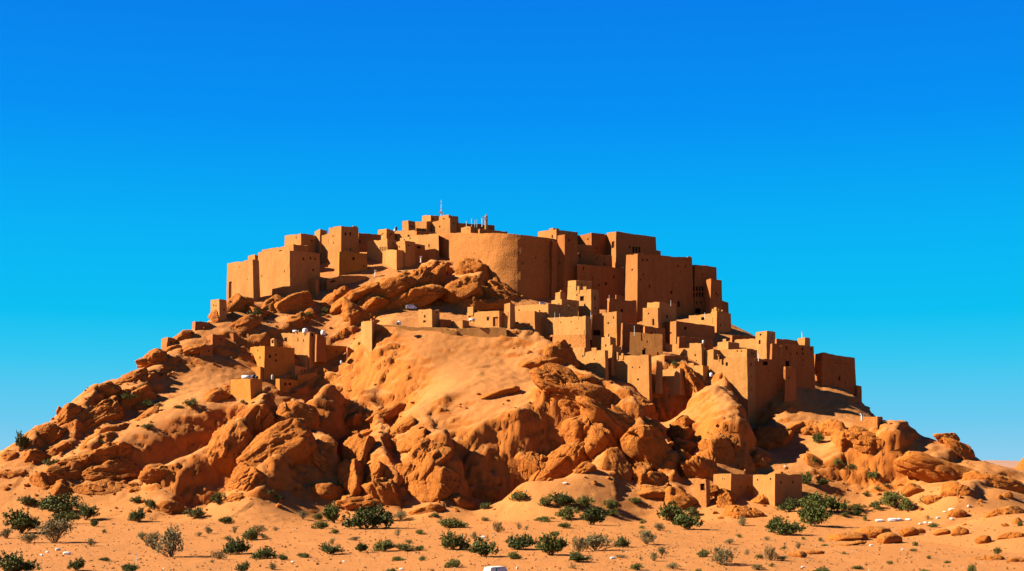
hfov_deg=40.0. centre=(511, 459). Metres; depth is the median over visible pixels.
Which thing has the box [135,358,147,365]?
boulder
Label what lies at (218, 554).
dry bush
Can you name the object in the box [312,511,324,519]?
desert bush
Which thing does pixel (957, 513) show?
boulder
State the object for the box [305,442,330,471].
sandstone outcrop
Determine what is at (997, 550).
desert bush
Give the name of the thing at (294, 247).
roof room
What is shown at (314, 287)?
annex
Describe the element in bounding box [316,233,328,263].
fortress wall
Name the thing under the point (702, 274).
fortress tower
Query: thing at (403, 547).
desert bush
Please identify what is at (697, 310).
door
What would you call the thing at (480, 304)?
sandstone outcrop
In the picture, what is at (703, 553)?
desert bush
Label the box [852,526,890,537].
boulder
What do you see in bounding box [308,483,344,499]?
boulder
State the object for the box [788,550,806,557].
boulder
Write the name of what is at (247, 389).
hamlet house
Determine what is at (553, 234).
fortress house
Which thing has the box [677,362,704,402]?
sandstone outcrop
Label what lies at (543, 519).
desert bush
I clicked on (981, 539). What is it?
boulder
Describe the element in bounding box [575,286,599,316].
village house
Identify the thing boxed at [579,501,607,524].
desert bush
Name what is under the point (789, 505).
desert bush
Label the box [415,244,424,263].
annex
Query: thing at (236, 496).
boulder
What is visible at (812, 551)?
boulder
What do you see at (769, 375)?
village house
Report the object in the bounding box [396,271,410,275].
sandstone outcrop
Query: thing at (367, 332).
plaster pier
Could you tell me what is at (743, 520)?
dry bush
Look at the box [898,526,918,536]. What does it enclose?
boulder
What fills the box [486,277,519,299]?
sandstone outcrop
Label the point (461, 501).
boulder
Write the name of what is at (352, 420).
sandstone outcrop
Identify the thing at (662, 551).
dry bush
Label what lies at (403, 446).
sandstone outcrop
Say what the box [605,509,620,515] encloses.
desert bush
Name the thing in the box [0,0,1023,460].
sky
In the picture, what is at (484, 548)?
desert bush
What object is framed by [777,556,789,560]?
dry bush
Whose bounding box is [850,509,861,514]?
desert bush
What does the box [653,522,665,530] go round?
dry bush
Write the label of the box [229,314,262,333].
sandstone outcrop
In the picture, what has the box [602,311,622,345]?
village house
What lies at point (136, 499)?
desert bush
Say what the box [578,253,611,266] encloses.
terrace wall
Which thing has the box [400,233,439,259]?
fortress wall
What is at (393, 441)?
sandstone outcrop
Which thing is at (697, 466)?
sandstone outcrop
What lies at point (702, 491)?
gate tower
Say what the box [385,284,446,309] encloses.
sandstone outcrop
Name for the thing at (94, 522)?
desert bush
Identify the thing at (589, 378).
sandstone outcrop
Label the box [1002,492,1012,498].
boulder
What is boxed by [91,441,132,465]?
sandstone outcrop
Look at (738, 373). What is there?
village house
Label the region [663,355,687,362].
village house
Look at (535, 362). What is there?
sandstone outcrop
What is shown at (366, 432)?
sandstone outcrop
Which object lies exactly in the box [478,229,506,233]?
summit house
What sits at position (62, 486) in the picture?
boulder
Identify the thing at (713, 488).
boulder
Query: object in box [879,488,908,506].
desert bush
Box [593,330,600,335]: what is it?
door
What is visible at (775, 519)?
desert bush
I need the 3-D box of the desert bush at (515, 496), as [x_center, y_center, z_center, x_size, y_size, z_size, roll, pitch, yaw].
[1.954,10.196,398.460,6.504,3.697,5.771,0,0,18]
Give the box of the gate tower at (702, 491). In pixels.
[695,479,709,507]
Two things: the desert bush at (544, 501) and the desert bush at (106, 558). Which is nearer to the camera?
the desert bush at (106, 558)
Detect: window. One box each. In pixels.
[229,281,231,297]
[700,483,704,489]
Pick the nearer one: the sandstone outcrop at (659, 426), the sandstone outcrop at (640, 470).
the sandstone outcrop at (640, 470)
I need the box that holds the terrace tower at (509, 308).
[504,303,514,328]
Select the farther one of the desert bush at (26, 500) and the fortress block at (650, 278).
the fortress block at (650, 278)
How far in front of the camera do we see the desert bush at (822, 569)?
210.49 m
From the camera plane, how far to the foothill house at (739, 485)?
404.80 m
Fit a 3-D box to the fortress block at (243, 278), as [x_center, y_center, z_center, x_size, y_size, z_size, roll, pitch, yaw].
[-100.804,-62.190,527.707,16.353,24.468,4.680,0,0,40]
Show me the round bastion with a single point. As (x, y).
(509, 260)
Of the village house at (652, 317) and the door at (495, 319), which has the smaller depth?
the door at (495, 319)
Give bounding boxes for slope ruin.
[161,337,175,349]
[192,321,209,330]
[199,344,212,356]
[206,334,225,349]
[229,333,237,341]
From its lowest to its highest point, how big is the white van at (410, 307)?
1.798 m
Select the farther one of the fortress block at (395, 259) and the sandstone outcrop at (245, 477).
the fortress block at (395, 259)
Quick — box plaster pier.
[361,321,376,356]
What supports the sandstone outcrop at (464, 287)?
on the ground
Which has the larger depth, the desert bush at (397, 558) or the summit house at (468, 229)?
the summit house at (468, 229)
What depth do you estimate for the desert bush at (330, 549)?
257.04 m
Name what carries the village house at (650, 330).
on the ground
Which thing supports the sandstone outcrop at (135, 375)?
on the ground
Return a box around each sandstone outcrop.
[0,449,17,461]
[22,449,46,463]
[24,423,67,443]
[44,442,72,456]
[55,402,82,425]
[57,449,95,465]
[72,479,127,494]
[79,457,141,480]
[81,437,93,443]
[82,395,124,429]
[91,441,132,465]
[93,423,130,436]
[98,381,121,397]
[115,367,148,384]
[115,389,133,402]
[120,385,156,409]
[135,406,158,420]
[138,463,174,483]
[164,344,180,351]
[173,329,192,341]
[179,344,205,355]
[202,387,230,401]
[205,420,253,473]
[208,309,220,322]
[222,383,230,393]
[226,293,245,311]
[227,404,275,433]
[228,462,265,491]
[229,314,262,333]
[235,418,316,466]
[240,296,253,311]
[246,304,269,318]
[262,294,283,313]
[274,291,314,312]
[274,400,319,430]
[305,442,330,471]
[319,286,352,307]
[328,281,379,314]
[337,429,372,453]
[337,458,365,496]
[340,297,362,325]
[340,433,375,465]
[344,409,362,428]
[361,477,401,506]
[362,296,388,311]
[362,402,405,423]
[363,461,387,490]
[372,274,416,298]
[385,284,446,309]
[386,438,396,448]
[389,416,415,437]
[392,428,426,453]
[394,461,415,486]
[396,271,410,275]
[406,465,459,501]
[407,437,453,484]
[409,265,437,286]
[431,264,445,286]
[440,275,482,302]
[447,297,511,310]
[453,256,488,274]
[478,386,519,399]
[481,285,495,298]
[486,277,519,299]
[514,451,546,481]
[518,356,562,368]
[528,441,587,480]
[529,363,581,394]
[542,339,579,368]
[549,381,612,407]
[558,398,579,417]
[559,415,583,443]
[574,371,604,383]
[575,396,632,447]
[581,416,616,459]
[600,447,631,481]
[611,404,633,423]
[620,424,670,470]
[630,462,651,484]
[633,394,657,419]
[645,419,666,434]
[667,415,694,441]
[676,449,691,460]
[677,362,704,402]
[680,455,718,478]
[698,432,735,464]
[750,449,773,466]
[752,425,793,448]
[786,421,804,432]
[787,421,820,434]
[804,453,824,468]
[818,419,845,435]
[829,540,866,545]
[830,428,848,451]
[845,425,880,453]
[893,451,973,482]
[942,437,975,459]
[961,470,1023,493]
[969,554,1004,559]
[983,505,1023,517]
[997,532,1023,539]
[1007,557,1023,561]
[1012,517,1021,523]
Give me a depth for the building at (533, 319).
500.23 m
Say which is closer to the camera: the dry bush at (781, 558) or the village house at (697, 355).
the dry bush at (781, 558)
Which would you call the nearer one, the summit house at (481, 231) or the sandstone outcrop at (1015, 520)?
the sandstone outcrop at (1015, 520)
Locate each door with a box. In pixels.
[493,317,497,325]
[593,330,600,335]
[695,308,700,313]
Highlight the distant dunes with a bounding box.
[981,460,1019,466]
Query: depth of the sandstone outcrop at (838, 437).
430.06 m
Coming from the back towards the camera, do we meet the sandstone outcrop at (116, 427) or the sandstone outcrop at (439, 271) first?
the sandstone outcrop at (439, 271)
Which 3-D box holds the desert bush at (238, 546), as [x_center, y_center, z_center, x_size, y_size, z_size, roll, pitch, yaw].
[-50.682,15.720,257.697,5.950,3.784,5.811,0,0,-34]
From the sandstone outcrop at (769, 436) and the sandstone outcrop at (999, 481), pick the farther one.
the sandstone outcrop at (769, 436)
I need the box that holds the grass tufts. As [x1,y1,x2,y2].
[0,489,1020,570]
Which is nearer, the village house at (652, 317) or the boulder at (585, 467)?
the boulder at (585, 467)
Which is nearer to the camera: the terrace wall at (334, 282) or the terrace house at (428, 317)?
the terrace house at (428, 317)
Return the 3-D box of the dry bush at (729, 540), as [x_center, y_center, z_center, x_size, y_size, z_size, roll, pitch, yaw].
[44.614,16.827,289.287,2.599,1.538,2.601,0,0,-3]
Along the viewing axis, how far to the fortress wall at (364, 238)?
574.95 m
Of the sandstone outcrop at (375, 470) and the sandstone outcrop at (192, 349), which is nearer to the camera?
the sandstone outcrop at (375, 470)
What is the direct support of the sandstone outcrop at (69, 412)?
on the ground
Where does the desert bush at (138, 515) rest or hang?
on the ground
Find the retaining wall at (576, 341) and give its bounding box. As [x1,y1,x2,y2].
[546,335,590,351]
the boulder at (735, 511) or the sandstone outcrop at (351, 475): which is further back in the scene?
the sandstone outcrop at (351, 475)
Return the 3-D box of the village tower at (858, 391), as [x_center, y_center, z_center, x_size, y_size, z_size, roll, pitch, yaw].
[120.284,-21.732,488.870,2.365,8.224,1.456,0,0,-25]
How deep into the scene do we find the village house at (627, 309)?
520.27 m
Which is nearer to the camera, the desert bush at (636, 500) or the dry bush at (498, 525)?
the dry bush at (498, 525)
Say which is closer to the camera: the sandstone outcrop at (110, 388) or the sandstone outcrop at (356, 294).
the sandstone outcrop at (110, 388)
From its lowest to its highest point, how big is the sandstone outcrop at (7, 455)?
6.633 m
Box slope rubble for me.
[3,266,1017,526]
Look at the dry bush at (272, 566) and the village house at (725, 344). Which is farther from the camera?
the village house at (725, 344)
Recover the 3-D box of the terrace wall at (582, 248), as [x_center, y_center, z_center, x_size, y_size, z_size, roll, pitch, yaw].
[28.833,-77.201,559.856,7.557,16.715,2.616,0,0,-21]
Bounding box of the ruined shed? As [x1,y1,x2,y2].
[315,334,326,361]
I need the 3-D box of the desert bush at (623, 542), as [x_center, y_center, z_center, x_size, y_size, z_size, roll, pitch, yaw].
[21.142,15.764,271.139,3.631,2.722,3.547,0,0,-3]
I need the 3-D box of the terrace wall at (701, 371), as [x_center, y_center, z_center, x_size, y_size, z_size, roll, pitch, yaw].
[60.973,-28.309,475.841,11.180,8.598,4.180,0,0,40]
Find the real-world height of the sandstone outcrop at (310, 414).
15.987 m
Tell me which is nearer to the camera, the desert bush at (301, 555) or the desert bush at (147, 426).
the desert bush at (301, 555)
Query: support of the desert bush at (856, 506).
on the ground
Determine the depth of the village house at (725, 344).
490.77 m
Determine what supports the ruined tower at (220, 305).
on the ground
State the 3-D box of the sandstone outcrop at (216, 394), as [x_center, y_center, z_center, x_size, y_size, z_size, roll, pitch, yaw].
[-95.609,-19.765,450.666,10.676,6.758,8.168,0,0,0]
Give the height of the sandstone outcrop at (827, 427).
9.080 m
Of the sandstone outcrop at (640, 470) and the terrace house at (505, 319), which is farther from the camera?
the terrace house at (505, 319)
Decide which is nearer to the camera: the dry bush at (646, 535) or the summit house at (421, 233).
the dry bush at (646, 535)
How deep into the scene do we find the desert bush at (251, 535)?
303.58 m
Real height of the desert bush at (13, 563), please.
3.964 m
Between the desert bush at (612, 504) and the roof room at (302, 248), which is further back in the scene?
the roof room at (302, 248)
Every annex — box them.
[309,280,319,295]
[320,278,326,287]
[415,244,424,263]
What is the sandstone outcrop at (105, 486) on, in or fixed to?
on the ground
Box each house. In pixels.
[230,378,261,401]
[250,346,294,379]
[251,367,262,379]
[272,378,298,392]
[278,332,315,369]
[284,233,315,252]
[290,365,307,378]
[295,355,306,366]
[320,345,346,362]
[367,239,396,263]
[378,229,394,239]
[395,230,415,241]
[402,220,415,230]
[415,221,431,231]
[415,231,435,235]
[418,309,439,326]
[422,215,438,221]
[432,218,457,233]
[439,215,458,222]
[439,319,450,326]
[451,320,468,327]
[458,223,494,232]
[461,226,479,244]
[467,307,503,327]
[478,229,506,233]
[503,312,507,327]
[515,303,577,323]
[538,229,577,238]
[542,316,591,339]
[551,299,578,310]
[555,290,564,299]
[567,280,591,299]
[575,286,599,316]
[577,233,606,254]
[581,348,608,380]
[590,314,603,349]
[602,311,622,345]
[606,295,636,323]
[606,345,620,375]
[609,352,651,400]
[629,332,662,356]
[642,307,661,327]
[643,326,664,349]
[647,302,676,327]
[655,360,662,393]
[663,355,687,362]
[663,366,685,395]
[664,321,714,343]
[664,343,703,352]
[677,348,705,364]
[689,314,710,325]
[705,349,720,368]
[710,357,755,424]
[713,474,752,496]
[717,339,738,350]
[720,349,756,358]
[753,473,801,505]
[755,358,784,413]
[770,343,814,389]
[814,352,855,394]
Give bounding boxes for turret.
[315,229,326,252]
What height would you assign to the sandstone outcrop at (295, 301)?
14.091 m
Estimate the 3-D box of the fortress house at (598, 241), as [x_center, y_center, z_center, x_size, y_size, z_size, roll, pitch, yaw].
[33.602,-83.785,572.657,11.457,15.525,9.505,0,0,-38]
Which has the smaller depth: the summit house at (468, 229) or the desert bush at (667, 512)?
the desert bush at (667, 512)
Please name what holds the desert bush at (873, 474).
on the ground
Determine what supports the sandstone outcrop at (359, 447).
on the ground
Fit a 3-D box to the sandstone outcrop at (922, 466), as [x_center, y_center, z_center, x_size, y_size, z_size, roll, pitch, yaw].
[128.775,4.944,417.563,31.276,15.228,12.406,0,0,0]
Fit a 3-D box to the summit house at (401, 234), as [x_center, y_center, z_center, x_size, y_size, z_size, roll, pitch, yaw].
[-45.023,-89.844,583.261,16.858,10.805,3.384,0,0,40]
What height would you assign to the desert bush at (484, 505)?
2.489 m
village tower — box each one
[601,334,615,349]
[711,307,730,333]
[755,331,774,358]
[783,366,795,401]
[855,385,861,400]
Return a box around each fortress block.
[227,259,259,300]
[258,251,319,296]
[337,251,367,275]
[384,250,403,269]
[625,254,693,320]
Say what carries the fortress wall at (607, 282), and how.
on the ground
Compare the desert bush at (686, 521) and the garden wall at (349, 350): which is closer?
the desert bush at (686, 521)
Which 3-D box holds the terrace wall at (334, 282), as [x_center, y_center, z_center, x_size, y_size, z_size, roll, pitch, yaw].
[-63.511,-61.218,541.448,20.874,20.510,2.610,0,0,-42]
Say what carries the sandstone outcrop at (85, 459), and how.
on the ground
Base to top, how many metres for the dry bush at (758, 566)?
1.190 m
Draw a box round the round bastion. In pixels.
[439,233,556,299]
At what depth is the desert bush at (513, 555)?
232.84 m
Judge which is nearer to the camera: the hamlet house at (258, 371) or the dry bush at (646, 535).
the dry bush at (646, 535)
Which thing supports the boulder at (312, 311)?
on the ground
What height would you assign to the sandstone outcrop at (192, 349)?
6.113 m
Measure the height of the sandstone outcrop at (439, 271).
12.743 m
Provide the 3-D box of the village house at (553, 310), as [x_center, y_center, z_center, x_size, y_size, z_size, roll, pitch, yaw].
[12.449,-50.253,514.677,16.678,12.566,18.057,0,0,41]
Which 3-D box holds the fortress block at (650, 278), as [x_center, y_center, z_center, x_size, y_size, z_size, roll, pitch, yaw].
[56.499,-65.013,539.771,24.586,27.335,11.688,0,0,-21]
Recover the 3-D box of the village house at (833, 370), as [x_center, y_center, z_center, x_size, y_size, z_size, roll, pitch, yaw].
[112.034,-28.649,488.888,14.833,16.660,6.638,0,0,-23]
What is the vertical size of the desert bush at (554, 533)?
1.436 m
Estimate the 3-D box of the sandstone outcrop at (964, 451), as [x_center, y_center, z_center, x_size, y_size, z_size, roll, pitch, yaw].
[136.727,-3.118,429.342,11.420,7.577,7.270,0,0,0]
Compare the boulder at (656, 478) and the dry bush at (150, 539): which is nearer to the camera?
the dry bush at (150, 539)
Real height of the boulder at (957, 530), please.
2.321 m
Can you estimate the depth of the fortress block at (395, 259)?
552.79 m
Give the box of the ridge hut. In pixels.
[855,416,882,428]
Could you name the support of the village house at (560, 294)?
on the ground
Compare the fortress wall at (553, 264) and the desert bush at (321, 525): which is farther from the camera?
the fortress wall at (553, 264)
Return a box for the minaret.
[484,215,487,228]
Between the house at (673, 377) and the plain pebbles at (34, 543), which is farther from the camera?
the house at (673, 377)
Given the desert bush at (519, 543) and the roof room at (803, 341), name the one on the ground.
the desert bush at (519, 543)
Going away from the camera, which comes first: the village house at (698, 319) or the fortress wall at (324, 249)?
the village house at (698, 319)
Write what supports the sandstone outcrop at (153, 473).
on the ground
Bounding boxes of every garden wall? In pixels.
[297,372,316,385]
[345,347,352,360]
[425,249,435,259]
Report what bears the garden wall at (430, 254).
on the ground
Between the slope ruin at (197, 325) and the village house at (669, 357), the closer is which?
the village house at (669, 357)
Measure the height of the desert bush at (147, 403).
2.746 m
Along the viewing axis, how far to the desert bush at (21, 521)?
323.73 m
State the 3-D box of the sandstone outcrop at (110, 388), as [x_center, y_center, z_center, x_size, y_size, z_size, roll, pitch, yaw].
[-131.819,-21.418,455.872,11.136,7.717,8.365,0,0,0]
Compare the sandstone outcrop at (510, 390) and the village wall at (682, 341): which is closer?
the sandstone outcrop at (510, 390)
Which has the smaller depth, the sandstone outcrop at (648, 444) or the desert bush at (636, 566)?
the desert bush at (636, 566)
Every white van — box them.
[406,305,416,309]
[484,566,507,570]
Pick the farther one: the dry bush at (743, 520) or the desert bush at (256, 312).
the desert bush at (256, 312)
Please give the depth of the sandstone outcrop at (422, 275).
525.21 m
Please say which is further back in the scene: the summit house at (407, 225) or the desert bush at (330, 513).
the summit house at (407, 225)
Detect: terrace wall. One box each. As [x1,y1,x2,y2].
[327,275,365,289]
[375,324,405,329]
[405,327,446,331]
[441,330,456,335]
[456,327,506,337]
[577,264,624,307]
[578,244,592,253]
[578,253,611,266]
[688,363,708,381]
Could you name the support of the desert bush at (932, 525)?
on the ground
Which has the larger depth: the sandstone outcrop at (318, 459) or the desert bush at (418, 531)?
the sandstone outcrop at (318, 459)
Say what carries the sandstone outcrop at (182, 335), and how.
on the ground
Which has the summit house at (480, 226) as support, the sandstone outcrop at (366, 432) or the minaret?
the minaret
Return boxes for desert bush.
[0,550,41,570]
[1,507,42,532]
[15,429,29,450]
[16,494,40,505]
[36,491,82,513]
[42,457,59,464]
[49,509,80,522]
[67,555,84,570]
[76,499,100,519]
[90,519,98,526]
[98,556,110,560]
[121,393,138,399]
[121,563,139,570]
[129,494,141,502]
[129,507,145,521]
[140,399,153,406]
[140,423,154,428]
[141,498,155,507]
[182,397,197,407]
[182,505,206,517]
[209,490,225,503]
[218,516,236,523]
[221,536,252,553]
[234,560,249,570]
[241,530,260,539]
[243,525,262,539]
[247,309,261,315]
[250,545,277,558]
[277,554,287,559]
[296,552,311,557]
[311,521,329,528]
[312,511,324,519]
[318,541,344,553]
[321,498,341,522]
[329,528,338,533]
[342,501,393,528]
[354,541,368,551]
[369,539,394,551]
[392,542,419,550]
[392,556,406,560]
[415,529,425,533]
[418,556,426,560]
[437,517,468,527]
[438,529,470,549]
[444,558,461,567]
[466,534,498,556]
[479,502,492,508]
[504,532,535,549]
[507,551,521,558]
[508,490,527,500]
[534,516,555,521]
[534,531,568,554]
[538,495,552,506]
[547,491,575,505]
[549,531,559,535]
[554,504,579,519]
[557,522,571,527]
[569,550,593,561]
[574,495,595,506]
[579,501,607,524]
[602,498,617,509]
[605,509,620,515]
[613,535,631,547]
[628,497,641,503]
[629,563,644,569]
[657,499,682,520]
[670,508,702,528]
[684,506,699,515]
[696,548,709,556]
[764,519,807,535]
[768,514,784,523]
[777,497,799,511]
[797,499,833,526]
[799,491,849,510]
[800,470,812,483]
[812,432,824,443]
[813,566,829,570]
[816,478,828,485]
[833,458,842,466]
[848,502,869,509]
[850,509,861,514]
[851,565,864,569]
[864,470,878,478]
[868,500,883,508]
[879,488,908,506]
[895,497,913,510]
[926,522,939,526]
[967,564,976,570]
[993,546,1002,553]
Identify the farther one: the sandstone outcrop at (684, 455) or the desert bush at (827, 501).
the sandstone outcrop at (684, 455)
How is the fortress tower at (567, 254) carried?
on the ground
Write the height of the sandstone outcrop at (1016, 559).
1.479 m
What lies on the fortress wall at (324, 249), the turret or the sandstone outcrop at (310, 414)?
the turret
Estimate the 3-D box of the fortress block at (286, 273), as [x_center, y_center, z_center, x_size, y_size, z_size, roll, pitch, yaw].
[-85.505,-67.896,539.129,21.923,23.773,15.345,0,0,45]
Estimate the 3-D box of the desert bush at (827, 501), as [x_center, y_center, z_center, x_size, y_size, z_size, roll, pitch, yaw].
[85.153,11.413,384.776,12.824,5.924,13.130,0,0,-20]
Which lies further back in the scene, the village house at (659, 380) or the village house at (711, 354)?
the village house at (711, 354)
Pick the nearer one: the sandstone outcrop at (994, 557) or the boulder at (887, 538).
the sandstone outcrop at (994, 557)
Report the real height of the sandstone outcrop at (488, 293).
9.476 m
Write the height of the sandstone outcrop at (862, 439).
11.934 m
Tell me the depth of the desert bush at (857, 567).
221.22 m
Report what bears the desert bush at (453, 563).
on the ground
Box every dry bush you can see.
[0,527,13,538]
[16,531,40,542]
[32,514,76,542]
[87,537,97,545]
[137,530,148,539]
[143,530,161,549]
[146,524,183,556]
[203,526,212,533]
[210,549,227,558]
[254,524,268,531]
[267,563,280,569]
[297,510,308,519]
[348,536,360,540]
[391,510,408,520]
[492,520,504,531]
[572,534,588,551]
[581,532,619,550]
[614,554,627,557]
[634,528,656,543]
[648,552,658,560]
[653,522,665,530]
[656,545,668,555]
[666,562,678,568]
[708,544,739,564]
[723,539,735,543]
[734,516,748,525]
[752,563,765,569]
[763,545,778,560]
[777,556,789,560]
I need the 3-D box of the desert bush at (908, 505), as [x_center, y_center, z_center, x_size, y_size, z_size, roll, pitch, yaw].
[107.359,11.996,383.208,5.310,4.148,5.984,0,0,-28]
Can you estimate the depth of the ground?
418.97 m
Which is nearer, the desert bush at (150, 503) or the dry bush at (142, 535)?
the dry bush at (142, 535)
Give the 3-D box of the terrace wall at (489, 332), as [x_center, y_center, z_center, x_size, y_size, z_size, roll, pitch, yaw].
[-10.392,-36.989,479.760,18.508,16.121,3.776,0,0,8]
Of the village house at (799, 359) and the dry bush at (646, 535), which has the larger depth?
the village house at (799, 359)
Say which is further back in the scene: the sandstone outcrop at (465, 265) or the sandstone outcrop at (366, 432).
the sandstone outcrop at (465, 265)
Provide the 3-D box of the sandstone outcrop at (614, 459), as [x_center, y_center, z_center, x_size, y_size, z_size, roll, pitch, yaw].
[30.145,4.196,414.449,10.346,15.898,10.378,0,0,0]
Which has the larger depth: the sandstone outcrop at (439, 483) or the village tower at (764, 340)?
the village tower at (764, 340)
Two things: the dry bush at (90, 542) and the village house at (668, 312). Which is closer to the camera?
the dry bush at (90, 542)
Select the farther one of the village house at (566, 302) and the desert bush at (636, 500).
the village house at (566, 302)
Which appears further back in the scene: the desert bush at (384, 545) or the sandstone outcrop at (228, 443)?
the sandstone outcrop at (228, 443)
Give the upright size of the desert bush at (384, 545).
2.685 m
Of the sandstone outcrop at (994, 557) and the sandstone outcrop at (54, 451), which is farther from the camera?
the sandstone outcrop at (54, 451)
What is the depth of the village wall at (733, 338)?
501.09 m
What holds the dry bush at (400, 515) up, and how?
on the ground
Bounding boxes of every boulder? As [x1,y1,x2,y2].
[0,469,25,478]
[28,470,50,489]
[44,463,84,484]
[49,479,76,495]
[56,406,61,414]
[127,481,142,492]
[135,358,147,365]
[137,348,167,367]
[155,498,190,513]
[221,492,243,502]
[286,314,302,328]
[297,311,311,324]
[304,308,316,318]
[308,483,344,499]
[333,494,381,509]
[338,494,353,509]
[407,503,446,514]
[439,262,451,273]
[449,494,477,509]
[472,481,498,501]
[574,461,596,473]
[636,485,667,498]
[644,471,666,485]
[652,398,669,421]
[663,486,697,508]
[671,438,697,454]
[694,484,718,496]
[714,488,736,507]
[722,505,765,518]
[750,494,767,503]
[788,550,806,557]
[805,549,824,553]
[827,531,867,540]
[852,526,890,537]
[877,532,901,543]
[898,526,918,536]
[900,482,924,496]
[916,528,925,533]
[921,495,942,504]
[933,432,959,443]
[933,529,950,535]
[939,480,973,496]
[947,508,967,517]
[950,526,968,535]
[974,535,991,543]
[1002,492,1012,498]
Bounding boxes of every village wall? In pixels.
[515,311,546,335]
[572,347,587,369]
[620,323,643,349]
[677,336,712,350]
[730,335,755,341]
[735,339,754,349]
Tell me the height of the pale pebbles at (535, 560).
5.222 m
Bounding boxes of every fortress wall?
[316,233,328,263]
[358,233,380,251]
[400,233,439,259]
[550,241,557,298]
[722,301,728,312]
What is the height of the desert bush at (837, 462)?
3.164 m
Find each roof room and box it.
[248,254,257,259]
[262,245,307,251]
[285,244,298,250]
[396,241,414,266]
[775,339,796,344]
[797,337,809,345]
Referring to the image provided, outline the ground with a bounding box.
[0,252,1023,570]
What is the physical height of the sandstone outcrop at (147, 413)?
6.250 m
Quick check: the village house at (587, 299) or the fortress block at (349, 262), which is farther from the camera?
the fortress block at (349, 262)
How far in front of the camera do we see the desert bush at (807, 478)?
416.94 m
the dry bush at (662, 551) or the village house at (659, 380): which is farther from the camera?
the village house at (659, 380)
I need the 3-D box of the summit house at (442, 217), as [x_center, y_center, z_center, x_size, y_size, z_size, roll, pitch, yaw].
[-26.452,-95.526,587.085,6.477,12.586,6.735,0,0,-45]
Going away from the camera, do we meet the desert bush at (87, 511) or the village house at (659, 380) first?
the desert bush at (87, 511)
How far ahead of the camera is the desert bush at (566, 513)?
377.63 m
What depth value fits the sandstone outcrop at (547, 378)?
431.67 m
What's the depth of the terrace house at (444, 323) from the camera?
483.63 m
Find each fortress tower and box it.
[328,226,358,264]
[557,234,577,298]
[607,231,656,285]
[692,265,716,314]
[705,278,722,313]
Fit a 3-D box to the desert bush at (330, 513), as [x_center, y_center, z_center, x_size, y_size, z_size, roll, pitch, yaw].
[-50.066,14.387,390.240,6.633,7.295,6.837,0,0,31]
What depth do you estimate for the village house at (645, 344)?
484.68 m
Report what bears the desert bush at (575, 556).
on the ground
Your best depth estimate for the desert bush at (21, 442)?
427.97 m
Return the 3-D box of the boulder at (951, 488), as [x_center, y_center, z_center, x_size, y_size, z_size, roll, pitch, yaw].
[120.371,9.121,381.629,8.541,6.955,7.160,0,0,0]
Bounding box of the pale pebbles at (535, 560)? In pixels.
[0,513,1023,570]
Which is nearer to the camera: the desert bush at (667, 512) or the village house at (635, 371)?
the desert bush at (667, 512)
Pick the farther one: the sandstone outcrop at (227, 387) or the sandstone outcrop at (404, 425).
the sandstone outcrop at (227, 387)
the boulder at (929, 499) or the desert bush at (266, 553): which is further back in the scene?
the boulder at (929, 499)
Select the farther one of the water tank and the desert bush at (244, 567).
the water tank
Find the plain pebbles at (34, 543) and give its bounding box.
[1,482,1023,570]
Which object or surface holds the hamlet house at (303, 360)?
on the ground
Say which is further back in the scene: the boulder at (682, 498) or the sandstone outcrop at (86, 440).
the sandstone outcrop at (86, 440)
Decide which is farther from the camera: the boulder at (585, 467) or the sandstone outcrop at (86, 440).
the sandstone outcrop at (86, 440)
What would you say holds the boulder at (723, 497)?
on the ground
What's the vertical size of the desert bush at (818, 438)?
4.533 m
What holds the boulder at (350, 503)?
on the ground
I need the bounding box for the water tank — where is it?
[242,375,251,378]
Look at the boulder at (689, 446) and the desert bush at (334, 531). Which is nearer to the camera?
the desert bush at (334, 531)
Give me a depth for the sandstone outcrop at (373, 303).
514.35 m
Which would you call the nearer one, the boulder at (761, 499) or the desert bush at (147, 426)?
the boulder at (761, 499)
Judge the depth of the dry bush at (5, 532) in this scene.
303.17 m
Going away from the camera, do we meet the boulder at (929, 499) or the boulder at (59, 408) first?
the boulder at (929, 499)
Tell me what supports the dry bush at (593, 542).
on the ground
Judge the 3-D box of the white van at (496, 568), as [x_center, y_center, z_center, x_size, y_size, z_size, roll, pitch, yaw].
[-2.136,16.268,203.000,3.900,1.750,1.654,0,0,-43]
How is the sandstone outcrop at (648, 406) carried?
on the ground
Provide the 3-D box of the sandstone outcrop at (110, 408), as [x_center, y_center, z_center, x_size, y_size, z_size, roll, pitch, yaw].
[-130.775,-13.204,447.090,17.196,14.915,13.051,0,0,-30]
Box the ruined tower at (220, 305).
[211,299,226,320]
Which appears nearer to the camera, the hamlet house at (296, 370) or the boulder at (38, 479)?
the boulder at (38, 479)
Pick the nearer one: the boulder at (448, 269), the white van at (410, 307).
the white van at (410, 307)
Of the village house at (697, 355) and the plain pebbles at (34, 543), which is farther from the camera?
the village house at (697, 355)
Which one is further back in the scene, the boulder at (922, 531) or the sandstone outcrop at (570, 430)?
the sandstone outcrop at (570, 430)
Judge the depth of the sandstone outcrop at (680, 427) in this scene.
439.15 m
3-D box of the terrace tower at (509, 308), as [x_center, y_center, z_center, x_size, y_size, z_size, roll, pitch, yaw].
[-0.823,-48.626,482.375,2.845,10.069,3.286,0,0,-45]
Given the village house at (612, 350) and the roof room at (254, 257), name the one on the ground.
the village house at (612, 350)
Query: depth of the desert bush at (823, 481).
418.35 m
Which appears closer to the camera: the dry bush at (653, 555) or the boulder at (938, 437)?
the dry bush at (653, 555)

